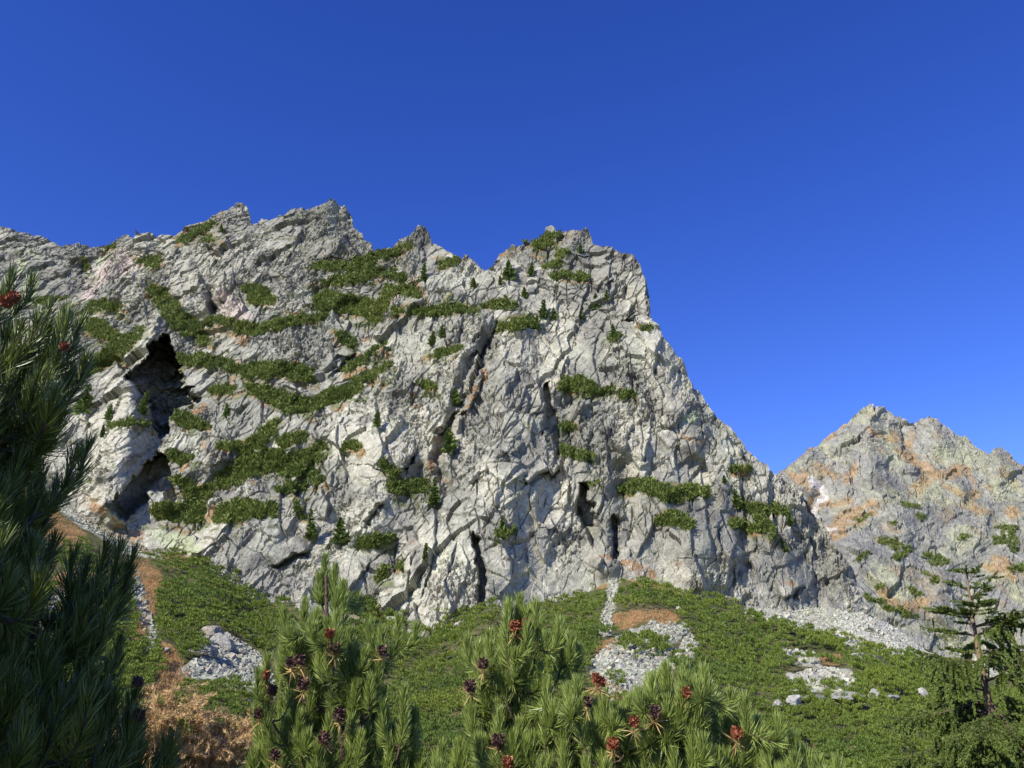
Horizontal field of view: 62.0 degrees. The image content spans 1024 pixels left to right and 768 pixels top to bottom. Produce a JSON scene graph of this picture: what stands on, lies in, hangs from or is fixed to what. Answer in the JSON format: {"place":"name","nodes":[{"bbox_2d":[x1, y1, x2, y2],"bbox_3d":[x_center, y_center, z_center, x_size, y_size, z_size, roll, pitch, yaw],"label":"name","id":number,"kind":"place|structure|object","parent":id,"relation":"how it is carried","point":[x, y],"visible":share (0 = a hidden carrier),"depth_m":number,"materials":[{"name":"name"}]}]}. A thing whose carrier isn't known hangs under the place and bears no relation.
{"place":"outdoors","nodes":[
{"label":"outdoors","id":0,"kind":"place"},
{"bbox_2d":[0,198,869,636],"bbox_3d":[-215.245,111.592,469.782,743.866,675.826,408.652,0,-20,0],"label":"mountain","id":1,"kind":"structure","parent":0,"point":[516,468],"depth_m":360.61,"materials":[{"name":"stone"}]},
{"bbox_2d":[70,383,96,414],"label":"spruce tree","id":2,"kind":"object","parent":1,"relation":"on","point":[85,401],"visible":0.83,"depth_m":412.57,"materials":[{"name":"green plant"}]},
{"bbox_2d":[77,316,122,339],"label":"dwarf pine","id":3,"kind":"object","parent":1,"relation":"on","point":[106,331],"visible":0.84,"depth_m":491.94,"materials":[{"name":"green plant"}]},
{"bbox_2d":[84,296,122,314],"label":"dwarf pine","id":4,"kind":"object","parent":1,"relation":"on","point":[110,306],"visible":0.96,"depth_m":521.57,"materials":[{"name":"green plant"}]},
{"bbox_2d":[88,324,145,374],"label":"dwarf pine","id":5,"kind":"object","parent":1,"relation":"on","point":[125,345],"visible":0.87,"depth_m":469.16,"materials":[{"name":"green plant"}]},
{"bbox_2d":[105,415,152,429],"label":"dwarf pine","id":6,"kind":"object","parent":1,"relation":"on","point":[130,420],"visible":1,"depth_m":383.55,"materials":[{"name":"green plant"}]},
{"bbox_2d":[137,390,149,415],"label":"spruce tree","id":7,"kind":"object","parent":1,"relation":"on","point":[142,407],"visible":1,"depth_m":395.03,"materials":[{"name":"green plant"}]},
{"bbox_2d":[135,254,161,268],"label":"dwarf pine","id":8,"kind":"object","parent":1,"relation":"on","point":[152,261],"visible":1,"depth_m":554.83,"materials":[{"name":"green plant"}]},
{"bbox_2d":[144,283,210,346],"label":"dwarf pine","id":9,"kind":"object","parent":1,"relation":"on","point":[183,326],"visible":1,"depth_m":479.64,"materials":[{"name":"green plant"}]},
{"bbox_2d":[147,496,207,525],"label":"dwarf pine","id":10,"kind":"object","parent":1,"relation":"on","point":[194,512],"visible":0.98,"depth_m":345.77,"materials":[{"name":"green plant"}]},
{"bbox_2d":[163,447,195,465],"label":"dwarf pine","id":11,"kind":"object","parent":1,"relation":"on","point":[182,459],"visible":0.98,"depth_m":372.89,"materials":[{"name":"green plant"}]},
{"bbox_2d":[166,471,196,492],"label":"dwarf pine","id":12,"kind":"object","parent":1,"relation":"on","point":[176,479],"visible":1,"depth_m":358.79,"materials":[{"name":"green plant"}]},
{"bbox_2d":[169,408,211,430],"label":"dwarf pine","id":13,"kind":"object","parent":1,"relation":"on","point":[187,420],"visible":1,"depth_m":393.71,"materials":[{"name":"green plant"}]},
{"bbox_2d":[175,218,217,244],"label":"dwarf pine","id":14,"kind":"object","parent":1,"relation":"on","point":[189,234],"visible":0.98,"depth_m":566.54,"materials":[{"name":"green plant"}]},
{"bbox_2d":[176,350,242,372],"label":"dwarf pine","id":15,"kind":"object","parent":1,"relation":"on","point":[211,362],"visible":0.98,"depth_m":433.14,"materials":[{"name":"green plant"}]},
{"bbox_2d":[205,381,239,395],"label":"dwarf pine","id":16,"kind":"object","parent":1,"relation":"on","point":[224,388],"visible":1,"depth_m":406.20,"materials":[{"name":"green plant"}]},
{"bbox_2d":[214,438,242,451],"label":"dwarf pine","id":17,"kind":"object","parent":1,"relation":"on","point":[231,445],"visible":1,"depth_m":368.14,"materials":[{"name":"green plant"}]},
{"bbox_2d":[181,445,287,502],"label":"dwarf pine","id":18,"kind":"object","parent":1,"relation":"on","point":[250,465],"visible":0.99,"depth_m":361.33,"materials":[{"name":"green plant"}]},
{"bbox_2d":[210,496,279,524],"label":"dwarf pine","id":19,"kind":"object","parent":1,"relation":"on","point":[236,509],"visible":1,"depth_m":328.95,"materials":[{"name":"green plant"}]},
{"bbox_2d":[236,417,280,456],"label":"dwarf pine","id":20,"kind":"object","parent":1,"relation":"on","point":[260,437],"visible":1,"depth_m":369.58,"materials":[{"name":"green plant"}]},
{"bbox_2d":[240,281,278,306],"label":"dwarf pine","id":21,"kind":"object","parent":1,"relation":"on","point":[256,298],"visible":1,"depth_m":474.26,"materials":[{"name":"green plant"}]},
{"bbox_2d":[201,310,330,336],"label":"dwarf pine","id":22,"kind":"object","parent":1,"relation":"on","point":[280,323],"visible":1,"depth_m":437.83,"materials":[{"name":"green plant"}]},
{"bbox_2d":[237,358,316,383],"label":"dwarf pine","id":23,"kind":"object","parent":1,"relation":"on","point":[291,371],"visible":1,"depth_m":405.65,"materials":[{"name":"green plant"}]},
{"bbox_2d":[271,478,309,494],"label":"dwarf pine","id":24,"kind":"object","parent":1,"relation":"on","point":[289,487],"visible":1,"depth_m":346.23,"materials":[{"name":"green plant"}]},
{"bbox_2d":[274,428,308,449],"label":"dwarf pine","id":25,"kind":"object","parent":1,"relation":"on","point":[287,439],"visible":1,"depth_m":366.79,"materials":[{"name":"green plant"}]},
{"bbox_2d":[274,439,329,489],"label":"dwarf pine","id":26,"kind":"object","parent":1,"relation":"on","point":[297,461],"visible":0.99,"depth_m":357.04,"materials":[{"name":"green plant"}]},
{"bbox_2d":[244,381,365,414],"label":"dwarf pine","id":27,"kind":"object","parent":1,"relation":"on","point":[290,403],"visible":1,"depth_m":390.54,"materials":[{"name":"green plant"}]},
{"bbox_2d":[302,508,318,541],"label":"spruce tree","id":28,"kind":"object","parent":1,"relation":"on","point":[311,533],"visible":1,"depth_m":320.18,"materials":[{"name":"green plant"}]},
{"bbox_2d":[329,517,349,545],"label":"spruce tree","id":29,"kind":"object","parent":1,"relation":"on","point":[341,536],"visible":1,"depth_m":313.03,"materials":[{"name":"green plant"}]},
{"bbox_2d":[311,258,374,272],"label":"dwarf pine","id":30,"kind":"object","parent":1,"relation":"on","point":[338,265],"visible":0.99,"depth_m":475.47,"materials":[{"name":"green plant"}]},
{"bbox_2d":[334,329,358,349],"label":"dwarf pine","id":31,"kind":"object","parent":1,"relation":"on","point":[342,336],"visible":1,"depth_m":421.39,"materials":[{"name":"green plant"}]},
{"bbox_2d":[311,287,389,323],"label":"dwarf pine","id":32,"kind":"object","parent":1,"relation":"on","point":[325,298],"visible":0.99,"depth_m":441.14,"materials":[{"name":"green plant"}]},
{"bbox_2d":[339,438,362,453],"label":"dwarf pine","id":33,"kind":"object","parent":1,"relation":"on","point":[352,444],"visible":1,"depth_m":353.30,"materials":[{"name":"green plant"}]},
{"bbox_2d":[347,590,379,614],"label":"dwarf pine","id":34,"kind":"object","parent":1,"relation":"on","point":[373,607],"visible":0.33,"depth_m":291.24,"materials":[{"name":"green plant"}]},
{"bbox_2d":[320,265,407,287],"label":"dwarf pine","id":35,"kind":"object","parent":1,"relation":"on","point":[356,277],"visible":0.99,"depth_m":456.82,"materials":[{"name":"green plant"}]},
{"bbox_2d":[339,339,388,372],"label":"dwarf pine","id":36,"kind":"object","parent":1,"relation":"on","point":[363,358],"visible":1,"depth_m":410.88,"materials":[{"name":"green plant"}]},
{"bbox_2d":[347,359,393,385],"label":"dwarf pine","id":37,"kind":"object","parent":1,"relation":"on","point":[374,371],"visible":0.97,"depth_m":398.17,"materials":[{"name":"green plant"}]},
{"bbox_2d":[355,530,398,549],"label":"dwarf pine","id":38,"kind":"object","parent":1,"relation":"on","point":[376,540],"visible":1,"depth_m":309.07,"materials":[{"name":"green plant"}]},
{"bbox_2d":[350,240,412,265],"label":"dwarf pine","id":39,"kind":"object","parent":1,"relation":"on","point":[394,252],"visible":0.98,"depth_m":472.12,"materials":[{"name":"green plant"}]},
{"bbox_2d":[373,558,404,584],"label":"dwarf pine","id":40,"kind":"object","parent":1,"relation":"on","point":[382,572],"visible":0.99,"depth_m":301.78,"materials":[{"name":"green plant"}]},
{"bbox_2d":[377,455,402,479],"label":"dwarf pine","id":41,"kind":"object","parent":1,"relation":"on","point":[390,469],"visible":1,"depth_m":335.20,"materials":[{"name":"green plant"}]},
{"bbox_2d":[380,281,422,299],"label":"dwarf pine","id":42,"kind":"object","parent":1,"relation":"on","point":[414,291],"visible":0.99,"depth_m":435.46,"materials":[{"name":"green plant"}]},
{"bbox_2d":[385,475,430,496],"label":"dwarf pine","id":43,"kind":"object","parent":1,"relation":"on","point":[408,487],"visible":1,"depth_m":333.75,"materials":[{"name":"green plant"}]},
{"bbox_2d":[427,476,441,507],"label":"spruce tree","id":44,"kind":"object","parent":1,"relation":"on","point":[434,497],"visible":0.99,"depth_m":323.51,"materials":[{"name":"green plant"}]},
{"bbox_2d":[390,301,481,318],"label":"dwarf pine","id":45,"kind":"object","parent":1,"relation":"on","point":[445,310],"visible":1,"depth_m":413.42,"materials":[{"name":"green plant"}]},
{"bbox_2d":[426,343,463,358],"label":"dwarf pine","id":46,"kind":"object","parent":1,"relation":"on","point":[439,352],"visible":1,"depth_m":388.74,"materials":[{"name":"green plant"}]},
{"bbox_2d":[437,253,461,269],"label":"dwarf pine","id":47,"kind":"object","parent":1,"relation":"on","point":[452,261],"visible":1,"depth_m":446.15,"materials":[{"name":"green plant"}]},
{"bbox_2d":[439,427,460,453],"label":"spruce tree","id":48,"kind":"object","parent":1,"relation":"on","point":[450,445],"visible":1,"depth_m":340.88,"materials":[{"name":"green plant"}]},
{"bbox_2d":[477,297,517,310],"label":"dwarf pine","id":49,"kind":"object","parent":1,"relation":"on","point":[504,303],"visible":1,"depth_m":412.48,"materials":[{"name":"green plant"}]},
{"bbox_2d":[493,524,518,539],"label":"dwarf pine","id":50,"kind":"object","parent":1,"relation":"on","point":[505,534],"visible":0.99,"depth_m":292.98,"materials":[{"name":"green plant"}]},
{"bbox_2d":[501,259,516,279],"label":"spruce tree","id":51,"kind":"object","parent":1,"relation":"on","point":[508,272],"visible":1,"depth_m":427.75,"materials":[{"name":"green plant"}]},
{"bbox_2d":[495,314,534,332],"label":"dwarf pine","id":52,"kind":"object","parent":1,"relation":"on","point":[522,323],"visible":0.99,"depth_m":392.92,"materials":[{"name":"green plant"}]},
{"bbox_2d":[523,229,561,243],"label":"dwarf pine","id":53,"kind":"object","parent":1,"relation":"on","point":[547,235],"visible":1,"depth_m":461.71,"materials":[{"name":"green plant"}]},
{"bbox_2d":[530,238,555,251],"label":"dwarf pine","id":54,"kind":"object","parent":1,"relation":"on","point":[541,244],"visible":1,"depth_m":456.02,"materials":[{"name":"green plant"}]},
{"bbox_2d":[548,268,591,281],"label":"dwarf pine","id":55,"kind":"object","parent":1,"relation":"on","point":[579,275],"visible":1,"depth_m":423.35,"materials":[{"name":"green plant"}]},
{"bbox_2d":[559,441,596,464],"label":"dwarf pine","id":56,"kind":"object","parent":1,"relation":"on","point":[575,452],"visible":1,"depth_m":336.20,"materials":[{"name":"green plant"}]},
{"bbox_2d":[556,373,600,398],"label":"dwarf pine","id":57,"kind":"object","parent":1,"relation":"on","point":[567,384],"visible":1,"depth_m":366.54,"materials":[{"name":"green plant"}]},
{"bbox_2d":[615,385,639,399],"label":"dwarf pine","id":58,"kind":"object","parent":1,"relation":"on","point":[624,393],"visible":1,"depth_m":361.42,"materials":[{"name":"green plant"}]},
{"bbox_2d":[615,475,712,504],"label":"dwarf pine","id":59,"kind":"object","parent":1,"relation":"on","point":[677,494],"visible":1,"depth_m":324.40,"materials":[{"name":"green plant"}]},
{"bbox_2d":[652,508,696,530],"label":"dwarf pine","id":60,"kind":"object","parent":1,"relation":"on","point":[674,517],"visible":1,"depth_m":308.15,"materials":[{"name":"green plant"}]},
{"bbox_2d":[727,516,762,533],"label":"dwarf pine","id":61,"kind":"object","parent":1,"relation":"on","point":[737,522],"visible":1,"depth_m":325.00,"materials":[{"name":"green plant"}]},
{"bbox_2d":[739,498,789,540],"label":"dwarf pine","id":62,"kind":"object","parent":1,"relation":"on","point":[758,510],"visible":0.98,"depth_m":332.27,"materials":[{"name":"green plant"}]},
{"bbox_2d":[0,0,1023,473],"label":"sky","id":63,"kind":"structure","parent":0,"point":[819,204],"materials":[{"name":"blue"}]},
{"bbox_2d":[21,488,1023,767],"bbox_3d":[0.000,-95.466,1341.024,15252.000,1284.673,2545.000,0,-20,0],"label":"ground","id":64,"kind":"structure","parent":0,"point":[95,540],"depth_m":227.00,"materials":[{"name":"plant"}]},
{"bbox_2d":[56,535,105,574],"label":"dwarf pine thicket","id":65,"kind":"object","parent":64,"relation":"on","point":[82,544],"visible":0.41,"depth_m":270.07,"materials":[{"name":"green plant"}]},
{"bbox_2d":[0,260,188,767],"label":"pine tree","id":66,"kind":"object","parent":64,"relation":"on","point":[78,727],"visible":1,"depth_m":1.92,"materials":[{"name":"green plant"}]},
{"bbox_2d":[56,577,156,714],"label":"dwarf pine thicket","id":67,"kind":"object","parent":64,"relation":"on","point":[133,647],"visible":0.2,"depth_m":158.46,"materials":[{"name":"green plant"}]},
{"bbox_2d":[141,546,190,571],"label":"dwarf pine thicket","id":68,"kind":"object","parent":64,"relation":"on","point":[176,562],"visible":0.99,"depth_m":306.45,"materials":[{"name":"green plant"}]},
{"bbox_2d":[114,680,235,762],"bbox_3d":[-5.004,4.751,12.024,2.072,1.083,1.847,5,-21,-14],"label":"dry shrub","id":69,"kind":"object","parent":64,"relation":"on","point":[165,710],"visible":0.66,"depth_m":11.94,"materials":[{"name":"plant"}]},
{"bbox_2d":[186,646,218,657],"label":"boulder","id":70,"kind":"object","parent":64,"relation":"on","point":[211,651],"visible":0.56,"depth_m":173.96,"materials":[{"name":"stone"}]},
{"bbox_2d":[155,707,255,767],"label":"dry shrub","id":71,"kind":"object","parent":64,"relation":"on","point":[207,752],"visible":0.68,"depth_m":12.16,"materials":[{"name":"plant"}]},
{"bbox_2d":[199,625,224,636],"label":"boulder","id":72,"kind":"object","parent":64,"relation":"on","point":[211,630],"visible":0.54,"depth_m":197.49,"materials":[{"name":"stone"}]},
{"bbox_2d":[181,556,250,593],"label":"dwarf pine thicket","id":73,"kind":"object","parent":64,"relation":"on","point":[205,571],"visible":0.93,"depth_m":292.25,"materials":[{"name":"green plant"}]},
{"bbox_2d":[135,571,299,684],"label":"dwarf pine thicket","id":74,"kind":"object","parent":64,"relation":"on","point":[195,640],"visible":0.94,"depth_m":221.44,"materials":[{"name":"green plant"}]},
{"bbox_2d":[210,632,236,650],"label":"boulder","id":75,"kind":"object","parent":64,"relation":"on","point":[222,640],"visible":0.69,"depth_m":192.25,"materials":[{"name":"stone"}]},
{"bbox_2d":[173,672,306,761],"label":"dwarf pine thicket","id":76,"kind":"object","parent":64,"relation":"on","point":[234,695],"visible":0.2,"depth_m":132.49,"materials":[{"name":"green plant"}]},
{"bbox_2d":[244,549,429,767],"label":"pine tree","id":77,"kind":"object","parent":64,"relation":"on","point":[313,728],"visible":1,"depth_m":3.30,"materials":[{"name":"green plant"}]},
{"bbox_2d":[317,596,499,677],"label":"dwarf pine thicket","id":78,"kind":"object","parent":64,"relation":"on","point":[448,632],"visible":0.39,"depth_m":252.57,"materials":[{"name":"green plant"}]},
{"bbox_2d":[48,512,841,706],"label":"dry grass","id":79,"kind":"structure","parent":64,"relation":"on","point":[168,684],"depth_m":215.23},
{"bbox_2d":[369,618,634,767],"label":"dwarf pine thicket","id":80,"kind":"object","parent":64,"relation":"on","point":[445,721],"visible":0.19,"depth_m":143.30,"materials":[{"name":"green plant"}]},
{"bbox_2d":[429,589,601,767],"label":"pine tree","id":81,"kind":"object","parent":64,"relation":"on","point":[532,728],"visible":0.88,"depth_m":3.10,"materials":[{"name":"green plant"}]},
{"bbox_2d":[51,544,1003,766],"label":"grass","id":82,"kind":"structure","parent":64,"relation":"on","point":[450,746],"depth_m":168.75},
{"bbox_2d":[46,503,1021,700],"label":"scree","id":83,"kind":"structure","parent":64,"relation":"on","point":[624,660],"depth_m":197.51,"materials":[{"name":"stone"}]},
{"bbox_2d":[605,668,627,689],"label":"dwarf pine thicket","id":84,"kind":"object","parent":83,"relation":"on","point":[619,680],"visible":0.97,"depth_m":148.20,"materials":[{"name":"green plant"}]},
{"bbox_2d":[529,634,601,683],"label":"dwarf pine thicket","id":85,"kind":"object","parent":64,"relation":"on","point":[586,647],"visible":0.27,"depth_m":174.82,"materials":[{"name":"green plant"}]},
{"bbox_2d":[526,583,619,640],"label":"dwarf pine thicket","id":86,"kind":"object","parent":64,"relation":"on","point":[583,604],"visible":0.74,"depth_m":234.86,"materials":[{"name":"green plant"}]},
{"bbox_2d":[614,629,671,658],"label":"dwarf pine thicket","id":87,"kind":"object","parent":64,"relation":"on","point":[655,640],"visible":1,"depth_m":181.95,"materials":[{"name":"green plant"}]},
{"bbox_2d":[610,576,679,608],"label":"dwarf pine thicket","id":88,"kind":"object","parent":64,"relation":"on","point":[637,595],"visible":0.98,"depth_m":256.27,"materials":[{"name":"green plant"}]},
{"bbox_2d":[533,655,790,767],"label":"pine tree","id":89,"kind":"object","parent":64,"relation":"on","point":[652,723],"visible":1,"depth_m":2.86,"materials":[{"name":"green plant"}]},
{"bbox_2d":[657,587,740,619],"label":"dwarf pine thicket","id":90,"kind":"object","parent":64,"relation":"on","point":[697,606],"visible":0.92,"depth_m":258.26,"materials":[{"name":"green plant"}]},
{"bbox_2d":[668,637,806,695],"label":"dwarf pine thicket","id":91,"kind":"object","parent":64,"relation":"on","point":[764,676],"visible":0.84,"depth_m":175.04,"materials":[{"name":"green plant"}]},
{"bbox_2d":[676,605,828,652],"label":"dwarf pine thicket","id":92,"kind":"object","parent":64,"relation":"on","point":[784,625],"visible":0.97,"depth_m":226.30,"materials":[{"name":"green plant"}]},
{"bbox_2d":[749,725,846,767],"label":"pine tree","id":93,"kind":"object","parent":64,"relation":"on","point":[795,755],"visible":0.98,"depth_m":2.79,"materials":[{"name":"green plant"}]},
{"bbox_2d":[804,650,882,677],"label":"dwarf pine thicket","id":94,"kind":"object","parent":64,"relation":"on","point":[831,657],"visible":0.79,"depth_m":188.34,"materials":[{"name":"green plant"}]},
{"bbox_2d":[831,691,862,705],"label":"boulder","id":95,"kind":"object","parent":64,"relation":"on","point":[847,696],"visible":0.69,"depth_m":133.86,"materials":[{"name":"stone"}]},
{"bbox_2d":[673,661,1023,767],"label":"dwarf pine thicket","id":96,"kind":"object","parent":64,"relation":"on","point":[832,743],"visible":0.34,"depth_m":123.75,"materials":[{"name":"green plant"}]},
{"bbox_2d":[792,621,936,691],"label":"dwarf pine thicket","id":97,"kind":"object","parent":64,"relation":"on","point":[908,656],"visible":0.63,"depth_m":221.21,"materials":[{"name":"green plant"}]},
{"bbox_2d":[849,562,1023,767],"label":"spruce tree","id":98,"kind":"object","parent":64,"relation":"on","point":[967,736],"visible":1,"depth_m":6.51,"materials":[{"name":"green plant"}]},
{"bbox_2d":[777,403,1023,660],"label":"mountain","id":99,"kind":"structure","parent":0,"point":[880,462],"depth_m":827.07,"materials":[{"name":"stone"}]},
{"bbox_2d":[863,591,919,618],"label":"dwarf pine","id":100,"kind":"object","parent":99,"relation":"on","point":[903,612],"visible":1,"depth_m":677.80,"materials":[{"name":"green plant"}]},
{"bbox_2d":[877,535,914,561],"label":"dwarf pine","id":101,"kind":"object","parent":99,"relation":"on","point":[884,540],"visible":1,"depth_m":759.69,"materials":[{"name":"green plant"}]},
{"bbox_2d":[921,550,952,566],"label":"dwarf pine","id":102,"kind":"object","parent":99,"relation":"on","point":[938,561],"visible":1,"depth_m":760.69,"materials":[{"name":"green plant"}]},
{"bbox_2d":[919,618,973,656],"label":"dwarf pine thicket","id":103,"kind":"object","parent":99,"relation":"on","point":[927,620],"visible":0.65,"depth_m":668.26,"materials":[{"name":"green plant"}]},
{"bbox_2d":[990,529,1019,553],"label":"dwarf pine","id":104,"kind":"object","parent":99,"relation":"on","point":[1002,539],"visible":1,"depth_m":795.57,"materials":[{"name":"green plant"}]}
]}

